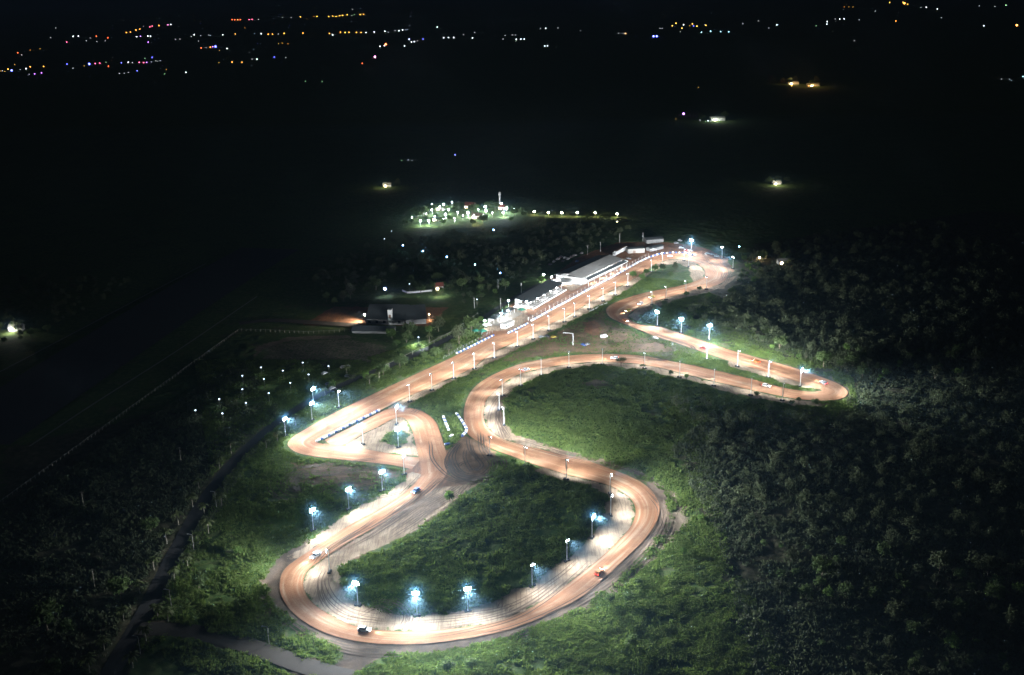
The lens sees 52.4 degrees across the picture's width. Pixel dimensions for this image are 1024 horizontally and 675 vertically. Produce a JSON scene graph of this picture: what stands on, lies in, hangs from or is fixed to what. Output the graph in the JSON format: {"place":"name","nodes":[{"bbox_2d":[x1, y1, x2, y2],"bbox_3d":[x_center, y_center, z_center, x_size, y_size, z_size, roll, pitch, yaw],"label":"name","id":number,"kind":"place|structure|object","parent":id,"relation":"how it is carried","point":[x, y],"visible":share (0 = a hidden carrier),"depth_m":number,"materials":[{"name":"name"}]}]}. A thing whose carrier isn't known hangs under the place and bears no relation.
{"place":"outdoors","nodes":[
{"label":"outdoors","id":0,"kind":"place"},
{"bbox_2d":[133,622,353,674],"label":"dirt road","id":1,"kind":"structure","parent":0,"point":[284,658],"depth_m":415.06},
{"bbox_2d":[0,0,1023,674],"bbox_3d":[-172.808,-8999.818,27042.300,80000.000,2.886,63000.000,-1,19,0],"label":"ground","id":2,"kind":"structure","parent":0,"point":[182,150],"depth_m":1244.69,"materials":[{"name":"green plant"}]},
{"bbox_2d":[7,324,24,331],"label":"farmhouse","id":3,"kind":"object","parent":2,"relation":"on","point":[10,328],"visible":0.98,"depth_m":805.62,"materials":[{"name":"metal"}]},
{"bbox_2d":[27,597,63,630],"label":"tree","id":4,"kind":"object","parent":2,"relation":"on","point":[43,614],"visible":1,"depth_m":422.76,"materials":[{"name":"green plant"}]},
{"bbox_2d":[58,617,74,633],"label":"tree","id":5,"kind":"object","parent":2,"relation":"on","point":[65,624],"visible":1,"depth_m":422.85,"materials":[{"name":"green plant"}]},
{"bbox_2d":[77,652,96,672],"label":"palm tree","id":6,"kind":"object","parent":2,"relation":"on","point":[88,658],"visible":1,"depth_m":398.47,"materials":[{"name":"green plant"}]},
{"bbox_2d":[96,635,111,650],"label":"palm tree","id":7,"kind":"object","parent":2,"relation":"on","point":[103,639],"visible":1,"depth_m":412.45,"materials":[{"name":"green plant"}]},
{"bbox_2d":[105,574,132,599],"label":"tree","id":8,"kind":"object","parent":2,"relation":"on","point":[118,585],"visible":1,"depth_m":445.29,"materials":[{"name":"green plant"}]},
{"bbox_2d":[114,606,129,620],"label":"palm tree","id":9,"kind":"object","parent":2,"relation":"on","point":[121,609],"visible":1,"depth_m":431.36,"materials":[{"name":"green plant"}]},
{"bbox_2d":[122,651,139,667],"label":"palm tree","id":10,"kind":"object","parent":2,"relation":"on","point":[132,657],"visible":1,"depth_m":400.94,"materials":[{"name":"green plant"}]},
{"bbox_2d":[30,296,256,445],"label":"runway line","id":11,"kind":"object","parent":2,"relation":"on","point":[137,375],"visible":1,"depth_m":702.21,"materials":[{"name":"paint"}]},
{"bbox_2d":[136,624,152,640],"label":"palm tree","id":12,"kind":"object","parent":2,"relation":"on","point":[144,629],"visible":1,"depth_m":417.15,"materials":[{"name":"green plant"}]},
{"bbox_2d":[0,248,298,444],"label":"runway","id":13,"kind":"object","parent":2,"relation":"on","point":[34,396],"visible":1,"depth_m":774.00,"materials":[{"name":"grey asphalt"}]},
{"bbox_2d":[139,515,161,530],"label":"tree","id":14,"kind":"object","parent":2,"relation":"on","point":[150,523],"visible":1,"depth_m":501.18,"materials":[{"name":"green plant"}]},
{"bbox_2d":[145,556,159,569],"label":"palm tree","id":15,"kind":"object","parent":2,"relation":"on","point":[152,558],"visible":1,"depth_m":469.14,"materials":[{"name":"green plant"}]},
{"bbox_2d":[149,603,164,615],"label":"palm tree","id":16,"kind":"object","parent":2,"relation":"on","point":[154,606],"visible":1,"depth_m":433.54,"materials":[{"name":"green plant"}]},
{"bbox_2d":[158,528,172,543],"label":"palm tree","id":17,"kind":"object","parent":2,"relation":"on","point":[164,530],"visible":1,"depth_m":490.85,"materials":[{"name":"green plant"}]},
{"bbox_2d":[159,606,174,621],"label":"palm tree","id":18,"kind":"object","parent":2,"relation":"on","point":[167,610],"visible":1,"depth_m":430.57,"materials":[{"name":"green plant"}]},
{"bbox_2d":[2,329,350,499],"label":"field fence","id":19,"kind":"object","parent":2,"relation":"on","point":[158,386],"visible":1,"depth_m":674.44,"materials":[{"name":"paint"}]},
{"bbox_2d":[180,553,192,565],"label":"palm tree","id":20,"kind":"object","parent":2,"relation":"on","point":[187,556],"visible":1,"depth_m":471.90,"materials":[{"name":"green plant"}]},
{"bbox_2d":[191,571,208,587],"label":"tree","id":21,"kind":"object","parent":2,"relation":"on","point":[198,580],"visible":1,"depth_m":453.63,"materials":[{"name":"green plant"}]},
{"bbox_2d":[200,518,214,533],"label":"palm tree","id":22,"kind":"object","parent":2,"relation":"on","point":[207,522],"visible":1,"depth_m":498.82,"materials":[{"name":"green plant"}]},
{"bbox_2d":[214,492,227,505],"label":"palm tree","id":23,"kind":"object","parent":2,"relation":"on","point":[219,494],"visible":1,"depth_m":526.95,"materials":[{"name":"green plant"}]},
{"bbox_2d":[239,319,360,326],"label":"taxiway","id":24,"kind":"structure","parent":2,"relation":"on","point":[303,322],"depth_m":813.59,"materials":[{"name":"grey asphalt"}]},
{"bbox_2d":[99,283,539,674],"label":"palm road","id":25,"kind":"structure","parent":2,"relation":"on","point":[115,663],"depth_m":499.42,"materials":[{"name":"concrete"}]},
{"bbox_2d":[346,283,354,298],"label":"tree","id":26,"kind":"object","parent":2,"relation":"on","point":[350,287],"visible":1,"depth_m":869.12,"materials":[{"name":"green plant"}]},
{"bbox_2d":[351,325,396,333],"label":"long stable","id":27,"kind":"structure","parent":2,"relation":"on","point":[369,329],"depth_m":786.29,"materials":[{"name":"paint"}]},
{"bbox_2d":[368,276,382,285],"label":"tree","id":28,"kind":"object","parent":2,"relation":"on","point":[375,282],"visible":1,"depth_m":892.75,"materials":[{"name":"green plant"}]},
{"bbox_2d":[376,363,389,374],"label":"tree","id":29,"kind":"object","parent":2,"relation":"on","point":[383,367],"visible":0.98,"depth_m":697.74,"materials":[{"name":"green plant"}]},
{"bbox_2d":[365,304,407,324],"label":"farm barn","id":30,"kind":"structure","parent":2,"relation":"on","point":[389,314],"depth_m":807.76,"materials":[{"name":"paint"}]},
{"bbox_2d":[386,328,398,336],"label":"tree","id":31,"kind":"object","parent":2,"relation":"on","point":[391,332],"visible":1,"depth_m":770.89,"materials":[{"name":"green plant"}]},
{"bbox_2d":[393,353,407,365],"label":"tree","id":32,"kind":"object","parent":2,"relation":"on","point":[400,358],"visible":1,"depth_m":710.40,"materials":[{"name":"green plant"}]},
{"bbox_2d":[401,330,413,342],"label":"tree","id":33,"kind":"object","parent":2,"relation":"on","point":[407,335],"visible":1,"depth_m":761.32,"materials":[{"name":"green plant"}]},
{"bbox_2d":[402,321,417,331],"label":"tree","id":34,"kind":"object","parent":2,"relation":"on","point":[410,327],"visible":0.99,"depth_m":781.09,"materials":[{"name":"green plant"}]},
{"bbox_2d":[405,304,426,324],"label":"side barn","id":35,"kind":"structure","parent":2,"relation":"on","point":[415,314],"depth_m":807.71,"materials":[{"name":"paint"}]},
{"bbox_2d":[412,591,420,616],"bbox_3d":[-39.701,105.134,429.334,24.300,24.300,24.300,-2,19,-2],"label":"floodlight pole","id":36,"kind":"object","parent":2,"relation":"on","point":[417,593],"visible":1,"depth_m":431.73,"materials":[{"name":"metal"}]},
{"bbox_2d":[431,273,442,279],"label":"tree","id":37,"kind":"object","parent":2,"relation":"on","point":[436,276],"visible":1,"depth_m":908.43,"materials":[{"name":"green plant"}]},
{"bbox_2d":[430,315,445,330],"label":"tree","id":38,"kind":"object","parent":2,"relation":"on","point":[436,323],"visible":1,"depth_m":783.23,"materials":[{"name":"green plant"}]},
{"bbox_2d":[439,657,455,671],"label":"tree","id":39,"kind":"object","parent":2,"relation":"on","point":[449,665],"visible":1,"depth_m":396.04,"materials":[{"name":"green plant"}]},
{"bbox_2d":[443,490,454,500],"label":"tree","id":40,"kind":"object","parent":2,"relation":"on","point":[448,494],"visible":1,"depth_m":527.35,"materials":[{"name":"green plant"}]},
{"bbox_2d":[450,323,465,343],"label":"tree","id":41,"kind":"object","parent":2,"relation":"on","point":[457,329],"visible":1,"depth_m":755.05,"materials":[{"name":"green plant"}]},
{"bbox_2d":[455,277,467,289],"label":"tree","id":42,"kind":"object","parent":2,"relation":"on","point":[460,281],"visible":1,"depth_m":886.93,"materials":[{"name":"green plant"}]},
{"bbox_2d":[464,586,471,612],"bbox_3d":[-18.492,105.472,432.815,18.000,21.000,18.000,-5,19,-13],"label":"floodlight pole","id":43,"kind":"object","parent":2,"relation":"on","point":[467,609],"visible":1,"depth_m":434.76,"materials":[{"name":"metal"}]},
{"bbox_2d":[462,328,473,339],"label":"tree","id":44,"kind":"object","parent":2,"relation":"on","point":[467,333],"visible":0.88,"depth_m":763.99,"materials":[{"name":"green plant"}]},
{"bbox_2d":[464,655,478,668],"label":"tree","id":45,"kind":"object","parent":2,"relation":"on","point":[470,662],"visible":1,"depth_m":397.54,"materials":[{"name":"green plant"}]},
{"bbox_2d":[463,315,480,331],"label":"tree","id":46,"kind":"object","parent":2,"relation":"on","point":[470,323],"visible":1,"depth_m":773.49,"materials":[{"name":"green plant"}]},
{"bbox_2d":[267,332,696,502],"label":"muddy ruts","id":47,"kind":"structure","parent":2,"relation":"on","point":[448,469],"depth_m":564.02,"materials":[{"name":"brown soil"}]},
{"bbox_2d":[488,199,500,208],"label":"tree","id":48,"kind":"object","parent":2,"relation":"on","point":[493,204],"visible":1,"depth_m":1183.46,"materials":[{"name":"green plant"}]},
{"bbox_2d":[136,277,858,674],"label":"grass","id":49,"kind":"structure","parent":2,"relation":"on","point":[654,595],"depth_m":502.69,"materials":[{"name":"green plant"}]},
{"bbox_2d":[487,307,522,325],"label":"terrace bar","id":50,"kind":"object","parent":2,"relation":"on","point":[494,319],"visible":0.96,"depth_m":813.56,"materials":[{"name":"metal"}]},
{"bbox_2d":[500,319,514,328],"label":"kiosk","id":51,"kind":"object","parent":2,"relation":"on","point":[507,324],"visible":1,"depth_m":792.84,"materials":[{"name":"metal"}]},
{"bbox_2d":[282,255,735,656],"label":"wheel ruts","id":52,"kind":"structure","parent":2,"relation":"on","point":[499,416],"depth_m":489.10,"materials":[{"name":"brown soil"}]},
{"bbox_2d":[0,242,1023,674],"bbox_3d":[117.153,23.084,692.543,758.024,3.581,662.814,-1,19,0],"label":"undergrowth","id":53,"kind":"object","parent":2,"relation":"on","point":[870,304],"visible":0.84,"depth_m":541.04,"materials":[{"name":"green plant"}]},
{"bbox_2d":[2,218,1023,573],"bbox_3d":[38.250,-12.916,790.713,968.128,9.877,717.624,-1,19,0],"label":"woodland","id":54,"kind":"object","parent":2,"relation":"on","point":[936,394],"visible":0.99,"depth_m":801.75,"materials":[{"name":"green plant"}]},
{"bbox_2d":[514,279,565,309],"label":"grandstand","id":55,"kind":"object","parent":2,"relation":"on","point":[541,294],"visible":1,"depth_m":858.78,"materials":[{"name":"metal"}]},
{"bbox_2d":[554,255,626,284],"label":"open shed","id":56,"kind":"structure","parent":2,"relation":"on","point":[589,270],"depth_m":924.51,"materials":[{"name":"white paint"}]},
{"bbox_2d":[604,593,614,602],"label":"tree","id":57,"kind":"object","parent":2,"relation":"on","point":[610,597],"visible":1,"depth_m":437.32,"materials":[{"name":"green plant"}]},
{"bbox_2d":[613,246,626,255],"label":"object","id":58,"kind":"object","parent":2,"relation":"on","point":[619,250],"visible":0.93,"depth_m":997.65,"materials":[{"name":"white paint"}]},
{"bbox_2d":[622,591,635,600],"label":"tree","id":59,"kind":"object","parent":2,"relation":"on","point":[627,595],"visible":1,"depth_m":437.75,"materials":[{"name":"green plant"}]},
{"bbox_2d":[624,633,637,647],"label":"tree","id":60,"kind":"object","parent":2,"relation":"on","point":[632,639],"visible":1,"depth_m":408.15,"materials":[{"name":"green plant"}]},
{"bbox_2d":[626,246,644,253],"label":"white hall","id":61,"kind":"structure","parent":2,"relation":"on","point":[636,249],"depth_m":1001.21,"materials":[{"name":"concrete"}]},
{"bbox_2d":[643,236,663,243],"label":"barn","id":62,"kind":"structure","parent":2,"relation":"on","point":[651,240],"depth_m":1037.01,"materials":[{"name":"paint"}]},
{"bbox_2d":[645,244,663,251],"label":"shed","id":63,"kind":"structure","parent":2,"relation":"on","point":[659,247],"depth_m":1009.75,"materials":[{"name":"paint"}]},
{"bbox_2d":[709,116,724,120],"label":"farmhouse","id":64,"kind":"object","parent":2,"relation":"on","point":[718,118],"visible":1,"depth_m":1907.24,"materials":[{"name":"metal"}]},
{"bbox_2d":[753,268,766,279],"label":"tree","id":65,"kind":"object","parent":2,"relation":"on","point":[761,273],"visible":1,"depth_m":892.87,"materials":[{"name":"green plant"}]},
{"bbox_2d":[771,335,787,348],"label":"tree","id":66,"kind":"object","parent":2,"relation":"on","point":[780,340],"visible":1,"depth_m":729.92,"materials":[{"name":"green plant"}]},
{"bbox_2d":[773,579,791,594],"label":"tree","id":67,"kind":"object","parent":2,"relation":"on","point":[781,587],"visible":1,"depth_m":440.56,"materials":[{"name":"green plant"}]},
{"bbox_2d":[784,546,798,561],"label":"tree","id":68,"kind":"object","parent":2,"relation":"on","point":[792,555],"visible":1,"depth_m":464.95,"materials":[{"name":"green plant"}]},
{"bbox_2d":[797,583,813,598],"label":"tree","id":69,"kind":"object","parent":2,"relation":"on","point":[807,589],"visible":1,"depth_m":437.59,"materials":[{"name":"green plant"}]},
{"bbox_2d":[813,575,827,587],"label":"tree","id":70,"kind":"object","parent":2,"relation":"on","point":[820,580],"visible":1,"depth_m":447.33,"materials":[{"name":"green plant"}]},
{"bbox_2d":[811,555,836,575],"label":"tree","id":71,"kind":"object","parent":2,"relation":"on","point":[822,565],"visible":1,"depth_m":451.11,"materials":[{"name":"green plant"}]},
{"bbox_2d":[816,349,833,365],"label":"tree","id":72,"kind":"object","parent":2,"relation":"on","point":[823,356],"visible":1,"depth_m":696.97,"materials":[{"name":"green plant"}]},
{"bbox_2d":[822,585,834,596],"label":"tree","id":73,"kind":"object","parent":2,"relation":"on","point":[829,591],"visible":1,"depth_m":440.42,"materials":[{"name":"green plant"}]},
{"bbox_2d":[835,535,847,544],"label":"tree","id":74,"kind":"object","parent":2,"relation":"on","point":[841,540],"visible":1,"depth_m":477.63,"materials":[{"name":"green plant"}]},
{"bbox_2d":[838,582,855,599],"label":"tree","id":75,"kind":"object","parent":2,"relation":"on","point":[849,589],"visible":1,"depth_m":436.92,"materials":[{"name":"green plant"}]},
{"bbox_2d":[844,351,861,365],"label":"tree","id":76,"kind":"object","parent":2,"relation":"on","point":[852,358],"visible":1,"depth_m":695.10,"materials":[{"name":"green plant"}]},
{"bbox_2d":[855,364,869,376],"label":"tree","id":77,"kind":"object","parent":2,"relation":"on","point":[861,369],"visible":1,"depth_m":674.76,"materials":[{"name":"green plant"}]},
{"bbox_2d":[863,575,876,589],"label":"tree","id":78,"kind":"object","parent":2,"relation":"on","point":[869,584],"visible":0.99,"depth_m":444.45,"materials":[{"name":"green plant"}]},
{"bbox_2d":[864,662,879,674],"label":"tree","id":79,"kind":"object","parent":2,"relation":"on","point":[870,668],"visible":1,"depth_m":388.92,"materials":[{"name":"green plant"}]},
{"bbox_2d":[868,586,882,597],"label":"tree","id":80,"kind":"object","parent":2,"relation":"on","point":[875,591],"visible":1,"depth_m":437.52,"materials":[{"name":"green plant"}]},
{"bbox_2d":[876,540,891,555],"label":"tree","id":81,"kind":"object","parent":2,"relation":"on","point":[885,547],"visible":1,"depth_m":469.08,"materials":[{"name":"green plant"}]},
{"bbox_2d":[877,653,896,666],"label":"tree","id":82,"kind":"object","parent":2,"relation":"on","point":[888,658],"visible":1,"depth_m":394.21,"materials":[{"name":"green plant"}]},
{"bbox_2d":[883,635,895,644],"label":"tree","id":83,"kind":"object","parent":2,"relation":"on","point":[889,639],"visible":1,"depth_m":406.33,"materials":[{"name":"green plant"}]},
{"bbox_2d":[888,589,900,602],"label":"tree","id":84,"kind":"object","parent":2,"relation":"on","point":[894,594],"visible":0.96,"depth_m":435.04,"materials":[{"name":"green plant"}]},
{"bbox_2d":[884,598,909,621],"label":"tree","id":85,"kind":"object","parent":2,"relation":"on","point":[897,607],"visible":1,"depth_m":421.06,"materials":[{"name":"green plant"}]},
{"bbox_2d":[905,619,922,635],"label":"tree","id":86,"kind":"object","parent":2,"relation":"on","point":[914,626],"visible":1,"depth_m":411.54,"materials":[{"name":"green plant"}]},
{"bbox_2d":[907,656,920,670],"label":"tree","id":87,"kind":"object","parent":2,"relation":"on","point":[915,662],"visible":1,"depth_m":391.51,"materials":[{"name":"green plant"}]},
{"bbox_2d":[913,563,924,572],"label":"tree","id":88,"kind":"object","parent":2,"relation":"on","point":[918,567],"visible":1,"depth_m":455.90,"materials":[{"name":"green plant"}]},
{"bbox_2d":[922,617,938,632],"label":"tree","id":89,"kind":"object","parent":2,"relation":"on","point":[933,625],"visible":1,"depth_m":412.76,"materials":[{"name":"green plant"}]},
{"bbox_2d":[927,365,943,378],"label":"tree","id":90,"kind":"object","parent":2,"relation":"on","point":[937,371],"visible":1,"depth_m":671.13,"materials":[{"name":"green plant"}]},
{"bbox_2d":[931,573,943,584],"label":"tree","id":91,"kind":"object","parent":2,"relation":"on","point":[935,576],"visible":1,"depth_m":446.50,"materials":[{"name":"green plant"}]},
{"bbox_2d":[929,550,950,573],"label":"tree","id":92,"kind":"object","parent":2,"relation":"on","point":[938,557],"visible":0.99,"depth_m":453.93,"materials":[{"name":"green plant"}]},
{"bbox_2d":[932,598,950,614],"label":"tree","id":93,"kind":"object","parent":2,"relation":"on","point":[943,607],"visible":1,"depth_m":425.59,"materials":[{"name":"green plant"}]},
{"bbox_2d":[945,349,957,360],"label":"tree","id":94,"kind":"object","parent":2,"relation":"on","point":[952,355],"visible":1,"depth_m":702.79,"materials":[{"name":"green plant"}]},
{"bbox_2d":[943,631,961,648],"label":"tree","id":95,"kind":"object","parent":2,"relation":"on","point":[952,640],"visible":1,"depth_m":404.55,"materials":[{"name":"green plant"}]},
{"bbox_2d":[952,611,962,624],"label":"tree","id":96,"kind":"object","parent":2,"relation":"on","point":[957,618],"visible":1,"depth_m":418.69,"materials":[{"name":"green plant"}]},
{"bbox_2d":[950,597,969,612],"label":"tree","id":97,"kind":"object","parent":2,"relation":"on","point":[961,606],"visible":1,"depth_m":424.57,"materials":[{"name":"green plant"}]},
{"bbox_2d":[953,567,966,577],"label":"tree","id":98,"kind":"object","parent":2,"relation":"on","point":[958,572],"visible":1,"depth_m":450.09,"materials":[{"name":"green plant"}]},
{"bbox_2d":[970,346,983,362],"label":"tree","id":99,"kind":"object","parent":2,"relation":"on","point":[976,351],"visible":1,"depth_m":695.81,"materials":[{"name":"green plant"}]},
{"bbox_2d":[978,555,998,575],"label":"tree","id":100,"kind":"object","parent":2,"relation":"on","point":[987,561],"visible":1,"depth_m":451.04,"materials":[{"name":"green plant"}]},
{"bbox_2d":[983,581,1009,601],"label":"tree","id":101,"kind":"object","parent":2,"relation":"on","point":[996,591],"visible":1,"depth_m":431.60,"materials":[{"name":"green plant"}]},
{"bbox_2d":[988,573,1004,584],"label":"tree","id":102,"kind":"object","parent":2,"relation":"on","point":[997,580],"visible":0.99,"depth_m":444.21,"materials":[{"name":"green plant"}]},
{"bbox_2d":[1002,603,1020,629],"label":"tree","id":103,"kind":"object","parent":2,"relation":"on","point":[1014,617],"visible":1,"depth_m":412.73,"materials":[{"name":"green plant"}]},
{"bbox_2d":[1011,582,1023,592],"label":"tree","id":104,"kind":"object","parent":2,"relation":"on","point":[1017,586],"visible":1,"depth_m":438.69,"materials":[{"name":"green plant"}]},
{"bbox_2d":[279,253,847,643],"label":"race track","id":105,"kind":"structure","parent":0,"point":[300,604],"depth_m":612.58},
{"bbox_2d":[357,625,370,632],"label":"race car","id":106,"kind":"object","parent":105,"relation":"on","point":[364,628],"visible":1,"depth_m":424.04,"materials":[{"name":"white paint"}]},
{"bbox_2d":[325,407,447,474],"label":"race track loop","id":107,"kind":"object","parent":105,"relation":"attached to","point":[425,428],"visible":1,"depth_m":610.90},
{"bbox_2d":[547,216,631,224],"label":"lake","id":108,"kind":"structure","parent":0,"point":[616,220],"depth_m":1133.40,"materials":[{"name":"black liquid"}]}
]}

